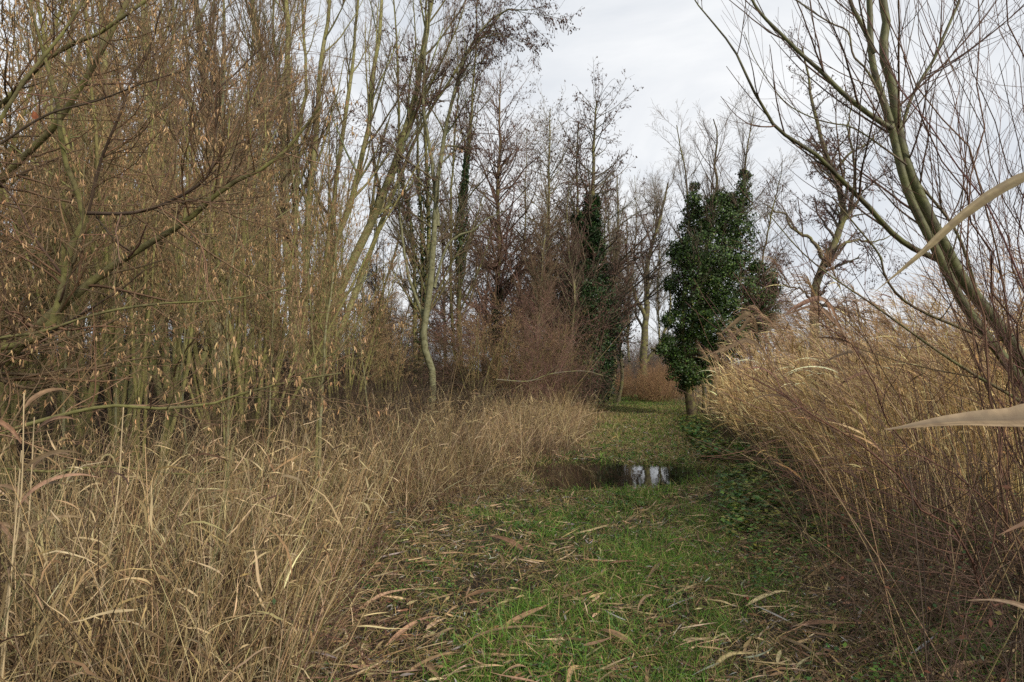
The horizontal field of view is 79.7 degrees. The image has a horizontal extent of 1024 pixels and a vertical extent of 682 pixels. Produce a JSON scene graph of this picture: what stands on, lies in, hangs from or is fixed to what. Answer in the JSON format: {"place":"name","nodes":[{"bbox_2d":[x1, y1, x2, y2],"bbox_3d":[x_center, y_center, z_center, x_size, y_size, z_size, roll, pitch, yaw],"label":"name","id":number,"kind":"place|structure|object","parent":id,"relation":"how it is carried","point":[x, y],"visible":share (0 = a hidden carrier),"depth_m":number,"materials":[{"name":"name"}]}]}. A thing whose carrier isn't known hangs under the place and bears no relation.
{"place":"outdoors","nodes":[
{"label":"outdoors","id":0,"kind":"place"},
{"bbox_2d":[0,226,606,681],"bbox_3d":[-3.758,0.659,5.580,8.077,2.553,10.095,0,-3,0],"label":"tall dry grass","id":1,"kind":"structure","parent":0,"point":[174,657],"depth_m":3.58,"materials":[{"name":"beige plant"}]},
{"bbox_2d":[0,385,1023,681],"bbox_3d":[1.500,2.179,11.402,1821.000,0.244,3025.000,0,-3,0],"label":"ground","id":2,"kind":"structure","parent":0,"point":[488,527],"depth_m":4.58,"materials":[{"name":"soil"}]},
{"bbox_2d":[0,416,75,661],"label":"reed","id":3,"kind":"object","parent":2,"relation":"on","point":[6,524],"visible":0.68,"depth_m":2.77,"materials":[{"name":"beige plant"}]},
{"bbox_2d":[0,388,85,678],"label":"reed","id":4,"kind":"object","parent":2,"relation":"on","point":[11,429],"visible":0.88,"depth_m":2.49,"materials":[{"name":"beige plant"}]},
{"bbox_2d":[1,444,98,677],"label":"reed","id":5,"kind":"object","parent":2,"relation":"on","point":[34,488],"visible":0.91,"depth_m":2.37,"materials":[{"name":"beige plant"}]},
{"bbox_2d":[3,0,136,413],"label":"multi stemmed tree","id":6,"kind":"object","parent":2,"relation":"on","point":[77,101],"visible":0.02,"depth_m":16.58,"materials":[{"name":"brown plant"}]},
{"bbox_2d":[0,94,140,447],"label":"hazel bush","id":7,"kind":"object","parent":2,"relation":"on","point":[6,402],"visible":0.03,"depth_m":12.14,"materials":[{"name":"brown plant"}]},
{"bbox_2d":[0,386,192,523],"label":"bare shrub","id":8,"kind":"object","parent":2,"relation":"on","point":[97,447],"visible":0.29,"depth_m":6.22,"materials":[{"name":"brown plant"}]},
{"bbox_2d":[0,23,196,543],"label":"hazel rod","id":9,"kind":"object","parent":2,"relation":"on","point":[73,305],"visible":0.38,"depth_m":5.31,"materials":[{"name":"brown plant"}]},
{"bbox_2d":[1,0,198,444],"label":"multi stemmed tree","id":10,"kind":"object","parent":2,"relation":"on","point":[69,57],"visible":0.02,"depth_m":13.41,"materials":[{"name":"brown plant"}]},
{"bbox_2d":[88,407,123,681],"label":"reed","id":11,"kind":"object","parent":2,"relation":"on","point":[113,519],"visible":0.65,"depth_m":2.68,"materials":[{"name":"beige plant"}]},
{"bbox_2d":[0,18,214,498],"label":"hazel bush","id":12,"kind":"object","parent":2,"relation":"on","point":[13,404],"visible":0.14,"depth_m":7.72,"materials":[{"name":"brown plant"}]},
{"bbox_2d":[1,0,227,506],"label":"hazel rod","id":13,"kind":"object","parent":2,"relation":"on","point":[113,302],"visible":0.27,"depth_m":6.11,"materials":[{"name":"brown plant"}]},
{"bbox_2d":[0,0,245,463],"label":"hazel bush","id":14,"kind":"object","parent":2,"relation":"on","point":[10,150],"visible":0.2,"depth_m":7.09,"materials":[{"name":"brown plant"}]},
{"bbox_2d":[0,0,247,444],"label":"multi stemmed tree","id":15,"kind":"object","parent":2,"relation":"on","point":[154,361],"visible":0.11,"depth_m":12.13,"materials":[{"name":"brown plant"}]},
{"bbox_2d":[74,330,227,425],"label":"bare shrub","id":16,"kind":"object","parent":2,"relation":"on","point":[110,374],"visible":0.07,"depth_m":15.55,"materials":[{"name":"brown plant"}]},
{"bbox_2d":[75,47,254,507],"bbox_3d":[-3.547,-0.631,6.432,1.655,5.019,1.547,0,-3,0],"label":"hazel rod","id":17,"kind":"object","parent":2,"relation":"on","point":[186,298],"visible":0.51,"depth_m":6.47,"materials":[{"name":"brown plant"}]},
{"bbox_2d":[0,0,330,512],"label":"hazel bush","id":18,"kind":"object","parent":2,"relation":"on","point":[126,280],"visible":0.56,"depth_m":6.31,"materials":[{"name":"brown plant"}]},
{"bbox_2d":[7,0,337,434],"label":"multi stemmed tree","id":19,"kind":"object","parent":2,"relation":"on","point":[204,357],"visible":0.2,"depth_m":14.91,"materials":[{"name":"brown plant"}]},
{"bbox_2d":[108,396,263,497],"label":"bare shrub","id":20,"kind":"object","parent":2,"relation":"on","point":[177,454],"visible":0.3,"depth_m":7.80,"materials":[{"name":"brown plant"}]},
{"bbox_2d":[136,161,281,539],"bbox_3d":[-2.813,0.093,5.587,1.423,3.528,1.237,0,-3,0],"label":"sapling","id":21,"kind":"object","parent":2,"relation":"on","point":[182,230],"visible":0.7,"depth_m":5.59,"materials":[{"name":"brown plant"}]},
{"bbox_2d":[91,209,327,400],"bbox_3d":[-8.092,-0.986,17.297,5.197,6.903,4.986,0,-3,5],"label":"hazel bush","id":22,"kind":"object","parent":2,"relation":"on","point":[201,346],"visible":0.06,"depth_m":17.49,"materials":[{"name":"brown plant"}]},
{"bbox_2d":[130,0,320,430],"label":"multi stemmed tree","id":23,"kind":"object","parent":2,"relation":"on","point":[209,44],"visible":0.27,"depth_m":15.04,"materials":[{"name":"brown plant"}]},
{"bbox_2d":[0,0,467,549],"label":"hazel bush","id":24,"kind":"object","parent":2,"relation":"on","point":[38,334],"visible":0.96,"depth_m":3.90,"materials":[{"name":"brown plant"}]},
{"bbox_2d":[188,384,303,485],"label":"bare shrub","id":25,"kind":"object","parent":2,"relation":"on","point":[235,442],"visible":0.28,"depth_m":8.45,"materials":[{"name":"brown plant"}]},
{"bbox_2d":[206,112,321,479],"bbox_3d":[-3.199,-0.634,7.917,1.341,5.204,2.271,3,-4,-44],"label":"hazel rod","id":26,"kind":"object","parent":2,"relation":"on","point":[272,325],"visible":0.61,"depth_m":8.12,"materials":[{"name":"brown plant"}]},
{"bbox_2d":[83,21,464,473],"bbox_3d":[-4.014,-1.192,9.545,4.745,6.546,4.553,-3,-4,43],"label":"hazel bush","id":27,"kind":"object","parent":2,"relation":"on","point":[260,324],"visible":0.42,"depth_m":9.22,"materials":[{"name":"brown plant"}]},
{"bbox_2d":[0,337,555,473],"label":"undergrowth","id":28,"kind":"object","parent":2,"relation":"on","point":[411,409],"visible":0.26,"depth_m":11.62,"materials":[{"name":"brown plant"}]},
{"bbox_2d":[215,0,363,404],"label":"multi stemmed tree","id":29,"kind":"object","parent":2,"relation":"on","point":[257,6],"visible":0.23,"depth_m":21.32,"materials":[{"name":"brown plant"}]},
{"bbox_2d":[219,376,360,462],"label":"bare shrub","id":30,"kind":"object","parent":2,"relation":"on","point":[283,424],"visible":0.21,"depth_m":9.39,"materials":[{"name":"brown plant"}]},
{"bbox_2d":[191,115,398,446],"bbox_3d":[-4.357,-0.854,11.738,3.474,6.041,4.929,2,-4,-32],"label":"hazel bush","id":31,"kind":"object","parent":2,"relation":"on","point":[324,281],"visible":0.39,"depth_m":11.50,"materials":[{"name":"brown plant"}]},
{"bbox_2d":[0,418,595,681],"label":"brambles","id":32,"kind":"object","parent":2,"relation":"on","point":[354,595],"visible":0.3,"depth_m":3.97,"materials":[{"name":"brown plant"}]},
{"bbox_2d":[272,358,382,444],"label":"bare shrub","id":33,"kind":"object","parent":2,"relation":"on","point":[353,392],"visible":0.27,"depth_m":12.49,"materials":[{"name":"brown plant"}]},
{"bbox_2d":[263,105,392,498],"bbox_3d":[-2.319,-0.283,7.329,1.674,4.452,1.866,0,-3,0],"label":"sapling","id":34,"kind":"object","parent":2,"relation":"on","point":[318,424],"visible":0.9,"depth_m":7.39,"materials":[{"name":"brown plant"}]},
{"bbox_2d":[255,232,432,425],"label":"hazel bush","id":35,"kind":"object","parent":2,"relation":"on","point":[375,344],"visible":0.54,"depth_m":14.44,"materials":[{"name":"brown plant"}]},
{"bbox_2d":[281,118,425,391],"bbox_3d":[-8.098,-3.841,30.163,5.141,13.993,7.578,-2,-4,37],"label":"multi stemmed tree","id":36,"kind":"object","parent":2,"relation":"on","point":[394,251],"visible":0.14,"depth_m":30.57,"materials":[{"name":"brown plant"}]},
{"bbox_2d":[322,409,395,475],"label":"bare shrub","id":37,"kind":"object","parent":2,"relation":"on","point":[355,442],"visible":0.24,"depth_m":8.85,"materials":[{"name":"brown plant"}]},
{"bbox_2d":[324,196,402,453],"bbox_3d":[-2.690,-0.249,10.553,1.485,4.735,1.480,0,-3,0],"label":"hazel rod","id":38,"kind":"object","parent":2,"relation":"on","point":[357,310],"visible":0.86,"depth_m":10.62,"materials":[{"name":"brown plant"}]},
{"bbox_2d":[337,228,397,405],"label":"alder tree","id":39,"kind":"object","parent":2,"relation":"on","point":[371,282],"visible":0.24,"depth_m":24.26,"materials":[{"name":"brown plant"}]},
{"bbox_2d":[239,0,507,413],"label":"multi stemmed tree","id":40,"kind":"object","parent":2,"relation":"on","point":[411,115],"visible":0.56,"depth_m":17.97,"materials":[{"name":"brown plant"}]},
{"bbox_2d":[304,307,464,412],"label":"bare shrub","id":41,"kind":"object","parent":2,"relation":"on","point":[407,367],"visible":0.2,"depth_m":18.46,"materials":[{"name":"brown plant"}]},
{"bbox_2d":[349,291,428,408],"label":"hazel bush","id":42,"kind":"object","parent":2,"relation":"on","point":[400,355],"visible":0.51,"depth_m":17.52,"materials":[{"name":"brown plant"}]},
{"bbox_2d":[344,227,436,368],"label":"multi stemmed tree","id":43,"kind":"object","parent":2,"relation":"on","point":[408,284],"visible":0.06,"depth_m":36.03,"materials":[{"name":"brown plant"}]},
{"bbox_2d":[141,344,646,514],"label":"fine dry grass","id":44,"kind":"structure","parent":2,"relation":"on","point":[547,417],"depth_m":10.29,"materials":[{"name":"beige plant"}]},
{"bbox_2d":[340,303,464,401],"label":"bare shrub","id":45,"kind":"object","parent":2,"relation":"on","point":[402,349],"visible":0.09,"depth_m":23.21,"materials":[{"name":"brown plant"}]},
{"bbox_2d":[357,363,453,427],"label":"bare shrub","id":46,"kind":"object","parent":2,"relation":"on","point":[413,391],"visible":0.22,"depth_m":15.26,"materials":[{"name":"brown plant"}]},
{"bbox_2d":[359,0,488,400],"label":"slender tree","id":47,"kind":"object","parent":2,"relation":"on","point":[423,264],"visible":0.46,"depth_m":22.10,"materials":[{"name":"brown plant"}]},
{"bbox_2d":[396,190,470,379],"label":"alder tree","id":48,"kind":"object","parent":2,"relation":"on","point":[436,312],"visible":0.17,"depth_m":40.14,"materials":[{"name":"brown plant"}]},
{"bbox_2d":[84,327,802,385],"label":"distant wood","id":49,"kind":"object","parent":2,"relation":"on","point":[650,351],"visible":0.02,"depth_m":72.99,"materials":[{"name":"brown plant"}]},
{"bbox_2d":[373,308,532,410],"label":"bare shrub","id":50,"kind":"object","parent":2,"relation":"on","point":[444,355],"visible":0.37,"depth_m":20.45,"materials":[{"name":"brown plant"}]},
{"bbox_2d":[334,0,584,415],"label":"alder tree","id":51,"kind":"object","parent":2,"relation":"on","point":[431,281],"visible":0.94,"depth_m":17.08,"materials":[{"name":"brown plant"}]},
{"bbox_2d":[414,0,517,381],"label":"slender tree","id":52,"kind":"object","parent":2,"relation":"on","point":[460,216],"visible":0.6,"depth_m":25.09,"materials":[{"name":"brown plant"}]},
{"bbox_2d":[441,375,508,419],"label":"bare shrub","id":53,"kind":"object","parent":2,"relation":"on","point":[473,395],"visible":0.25,"depth_m":17.49,"materials":[{"name":"brown plant"}]},
{"bbox_2d":[355,261,601,404],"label":"reddish shrub","id":54,"kind":"object","parent":2,"relation":"on","point":[461,336],"visible":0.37,"depth_m":21.33,"materials":[{"name":"brown plant"}]},
{"bbox_2d":[444,193,525,384],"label":"alder tree","id":55,"kind":"object","parent":2,"relation":"on","point":[484,284],"visible":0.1,"depth_m":36.07,"materials":[{"name":"brown plant"}]},
{"bbox_2d":[437,292,535,404],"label":"hazel bush","id":56,"kind":"object","parent":2,"relation":"on","point":[495,355],"visible":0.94,"depth_m":19.19,"materials":[{"name":"brown plant"}]},
{"bbox_2d":[382,44,607,389],"bbox_3d":[-0.318,-5.258,26.903,9.698,16.426,8.678,0,-3,0],"label":"alder tree","id":57,"kind":"object","parent":2,"relation":"on","point":[498,278],"visible":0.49,"depth_m":26.69,"materials":[{"name":"brown plant"}]},
{"bbox_2d":[443,107,575,367],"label":"alder tree","id":58,"kind":"object","parent":2,"relation":"on","point":[527,159],"visible":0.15,"depth_m":33.27,"materials":[{"name":"brown plant"}]},
{"bbox_2d":[483,315,562,408],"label":"hazel bush","id":59,"kind":"object","parent":2,"relation":"on","point":[510,378],"visible":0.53,"depth_m":19.81,"materials":[{"name":"brown plant"}]},
{"bbox_2d":[414,253,649,415],"bbox_3d":[0.442,0.053,20.844,8.982,5.335,6.583,-2,-4,38],"label":"reddish shrub","id":60,"kind":"object","parent":2,"relation":"on","point":[542,358],"visible":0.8,"depth_m":19.43,"materials":[{"name":"brown plant"}]},
{"bbox_2d":[506,176,568,406],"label":"slender tree","id":61,"kind":"object","parent":2,"relation":"on","point":[543,276],"visible":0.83,"depth_m":21.15,"materials":[{"name":"brown plant"}]},
{"bbox_2d":[473,280,611,403],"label":"reddish shrub","id":62,"kind":"object","parent":2,"relation":"on","point":[548,344],"visible":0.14,"depth_m":22.83,"materials":[{"name":"brown plant"}]},
{"bbox_2d":[482,348,602,408],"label":"reddish shrub","id":63,"kind":"object","parent":2,"relation":"on","point":[549,383],"visible":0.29,"depth_m":19.91,"materials":[{"name":"brown plant"}]},
{"bbox_2d":[482,77,636,376],"bbox_3d":[2.024,-5.031,30.745,8.072,16.340,8.100,0,-3,0],"label":"alder tree","id":64,"kind":"object","parent":2,"relation":"on","point":[548,140],"visible":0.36,"depth_m":30.21,"materials":[{"name":"brown plant"}]},
{"bbox_2d":[527,319,592,404],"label":"hazel bush","id":65,"kind":"object","parent":2,"relation":"on","point":[571,360],"visible":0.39,"depth_m":22.43,"materials":[{"name":"brown plant"}]},
{"bbox_2d":[98,408,1023,681],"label":"leaf litter","id":66,"kind":"object","parent":2,"relation":"on","point":[364,668],"visible":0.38,"depth_m":4.14,"materials":[{"name":"brown plant"}]},
{"bbox_2d":[541,162,598,397],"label":"slender tree","id":67,"kind":"object","parent":2,"relation":"on","point":[571,264],"visible":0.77,"depth_m":24.09,"materials":[{"name":"brown plant"}]},
{"bbox_2d":[546,339,627,414],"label":"bare shrub","id":68,"kind":"object","parent":2,"relation":"on","point":[589,390],"visible":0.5,"depth_m":22.04,"materials":[{"name":"brown plant"}]},
{"bbox_2d":[510,56,679,410],"bbox_3d":[3.238,-4.244,25.322,6.739,14.516,7.557,0,-3,0],"label":"alder tree","id":69,"kind":"object","parent":2,"relation":"on","point":[587,218],"visible":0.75,"depth_m":24.64,"materials":[{"name":"brown plant"}]},
{"bbox_2d":[596,166,643,402],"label":"slender tree","id":70,"kind":"object","parent":2,"relation":"on","point":[620,286],"visible":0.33,"depth_m":33.04,"materials":[{"name":"brown plant"}]},
{"bbox_2d":[599,174,648,398],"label":"slender tree","id":71,"kind":"object","parent":2,"relation":"on","point":[617,216],"visible":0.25,"depth_m":38.27,"materials":[{"name":"brown plant"}]},
{"bbox_2d":[511,460,737,498],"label":"puddle water","id":72,"kind":"structure","parent":2,"relation":"on","point":[618,474],"depth_m":9.90,"materials":[{"name":"black liquid"}]},
{"bbox_2d":[619,170,656,379],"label":"slender tree","id":73,"kind":"object","parent":2,"relation":"on","point":[635,235],"visible":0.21,"depth_m":52.48,"materials":[{"name":"brown plant"}]},
{"bbox_2d":[616,332,666,390],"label":"bare shrub","id":74,"kind":"object","parent":2,"relation":"on","point":[634,369],"visible":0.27,"depth_m":50.34,"materials":[{"name":"brown plant"}]},
{"bbox_2d":[610,357,683,401],"bbox_3d":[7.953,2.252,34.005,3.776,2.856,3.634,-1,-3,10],"label":"tawny scrub","id":75,"kind":"object","parent":2,"relation":"on","point":[651,394],"visible":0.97,"depth_m":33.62,"materials":[{"name":"brown plant"}]},
{"bbox_2d":[273,435,1022,681],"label":"herbs","id":76,"kind":"object","parent":2,"relation":"on","point":[608,614],"visible":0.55,"depth_m":4.51,"materials":[{"name":"green plant"}]},
{"bbox_2d":[603,135,697,394],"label":"spreading tree","id":77,"kind":"object","parent":2,"relation":"on","point":[644,331],"visible":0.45,"depth_m":42.09,"materials":[{"name":"brown plant"}]},
{"bbox_2d":[639,167,677,360],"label":"slender tree","id":78,"kind":"object","parent":2,"relation":"on","point":[658,305],"visible":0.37,"depth_m":54.27,"materials":[{"name":"brown plant"}]},
{"bbox_2d":[645,76,836,414],"bbox_3d":[8.418,-3.865,22.383,6.680,13.461,5.698,0,-3,0],"label":"ivy covered tree","id":79,"kind":"object","parent":2,"relation":"on","point":[708,265],"visible":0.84,"depth_m":22.77,"materials":[{"name":"green plant"}]},
{"bbox_2d":[700,300,831,553],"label":"reed","id":80,"kind":"object","parent":2,"relation":"on","point":[751,318],"visible":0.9,"depth_m":4.82,"materials":[{"name":"beige plant"}]},
{"bbox_2d":[619,387,1023,681],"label":"brambles","id":81,"kind":"object","parent":2,"relation":"on","point":[964,560],"visible":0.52,"depth_m":3.66,"materials":[{"name":"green plant"}]},
{"bbox_2d":[760,248,886,532],"bbox_3d":[2.782,0.511,5.513,1.123,2.732,0.617,-1,-3,22],"label":"reed","id":82,"kind":"object","parent":2,"relation":"on","point":[863,404],"visible":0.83,"depth_m":5.58,"materials":[{"name":"beige plant"}]},
{"bbox_2d":[673,414,986,562],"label":"nettles","id":83,"kind":"object","parent":2,"relation":"on","point":[699,435],"visible":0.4,"depth_m":7.22,"materials":[{"name":"green plant"}]},
{"bbox_2d":[746,24,916,390],"bbox_3d":[13.104,-5.160,24.958,7.131,16.188,4.264,0,-3,0],"label":"alder tree","id":84,"kind":"object","parent":2,"relation":"on","point":[834,245],"visible":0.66,"depth_m":25.30,"materials":[{"name":"brown plant"}]},
{"bbox_2d":[780,269,891,545],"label":"reed","id":85,"kind":"object","parent":2,"relation":"on","point":[808,283],"visible":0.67,"depth_m":5.66,"materials":[{"name":"beige plant"}]},
{"bbox_2d":[766,291,926,557],"bbox_3d":[2.815,0.693,5.298,1.181,2.297,0.475,0,-3,9],"label":"reed","id":86,"kind":"object","parent":2,"relation":"on","point":[803,320],"visible":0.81,"depth_m":5.24,"materials":[{"name":"beige plant"}]},
{"bbox_2d":[671,92,1023,681],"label":"osier bush","id":87,"kind":"object","parent":2,"relation":"on","point":[886,461],"visible":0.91,"depth_m":3.07,"materials":[{"name":"beige plant"}]},
{"bbox_2d":[690,226,1023,551],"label":"reed bed","id":88,"kind":"object","parent":2,"relation":"on","point":[924,359],"visible":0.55,"depth_m":6.65,"materials":[{"name":"beige plant"}]},
{"bbox_2d":[694,0,1023,402],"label":"willow tree","id":89,"kind":"object","parent":2,"relation":"on","point":[906,171],"visible":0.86,"depth_m":4.75,"materials":[{"name":"brown plant"}]},
{"bbox_2d":[809,244,928,562],"bbox_3d":[2.669,0.539,4.606,1.056,2.568,0.580,0,-3,-3],"label":"reed","id":90,"kind":"object","parent":2,"relation":"on","point":[838,283],"visible":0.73,"depth_m":4.60,"materials":[{"name":"beige plant"}]},
{"bbox_2d":[715,373,1023,681],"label":"dead stems","id":91,"kind":"object","parent":2,"relation":"on","point":[949,590],"visible":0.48,"depth_m":3.44,"materials":[{"name":"brown plant"}]},
{"bbox_2d":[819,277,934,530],"bbox_3d":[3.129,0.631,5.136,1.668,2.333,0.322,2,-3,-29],"label":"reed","id":92,"kind":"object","parent":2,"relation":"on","point":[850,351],"visible":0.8,"depth_m":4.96,"materials":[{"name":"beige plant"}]},
{"bbox_2d":[736,502,1022,681],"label":"nettles","id":93,"kind":"object","parent":2,"relation":"on","point":[898,676],"visible":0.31,"depth_m":3.69,"materials":[{"name":"green plant"}]},
{"bbox_2d":[776,293,1011,637],"bbox_3d":[2.216,0.722,3.664,1.324,2.043,0.238,0,-3,0],"label":"reed","id":94,"kind":"object","parent":2,"relation":"on","point":[835,321],"visible":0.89,"depth_m":3.62,"materials":[{"name":"beige plant"}]},
{"bbox_2d":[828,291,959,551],"bbox_3d":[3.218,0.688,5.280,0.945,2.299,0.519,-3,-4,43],"label":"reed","id":95,"kind":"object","parent":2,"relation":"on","point":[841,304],"visible":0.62,"depth_m":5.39,"materials":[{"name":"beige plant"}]},
{"bbox_2d":[801,0,1023,602],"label":"osier bush","id":96,"kind":"object","parent":2,"relation":"on","point":[1009,366],"visible":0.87,"depth_m":3.94,"materials":[{"name":"brown plant"}]},
{"bbox_2d":[806,0,1023,527],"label":"osier bush","id":97,"kind":"object","parent":2,"relation":"on","point":[991,254],"visible":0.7,"depth_m":4.46,"materials":[{"name":"brown plant"}]},
{"bbox_2d":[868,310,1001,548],"bbox_3d":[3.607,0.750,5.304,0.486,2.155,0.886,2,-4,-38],"label":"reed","id":98,"kind":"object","parent":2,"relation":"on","point":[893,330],"visible":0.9,"depth_m":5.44,"materials":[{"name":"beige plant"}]},
{"bbox_2d":[875,172,1023,608],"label":"reed","id":99,"kind":"object","parent":2,"relation":"on","point":[982,200],"visible":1,"depth_m":1.40,"materials":[{"name":"beige plant"}]},
{"bbox_2d":[885,404,1023,429],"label":"reed","id":100,"kind":"object","parent":2,"relation":"on","point":[1013,416],"visible":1,"depth_m":0.83,"materials":[{"name":"beige plant"}]},
{"bbox_2d":[0,0,1023,368],"label":"sky","id":101,"kind":"structure","parent":0,"point":[672,49],"materials":[{"name":"white"}]},
{"bbox_2d":[316,395,1023,681],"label":"green grass","id":102,"kind":"structure","parent":0,"point":[572,611],"depth_m":4.49,"materials":[{"name":"green plant"}]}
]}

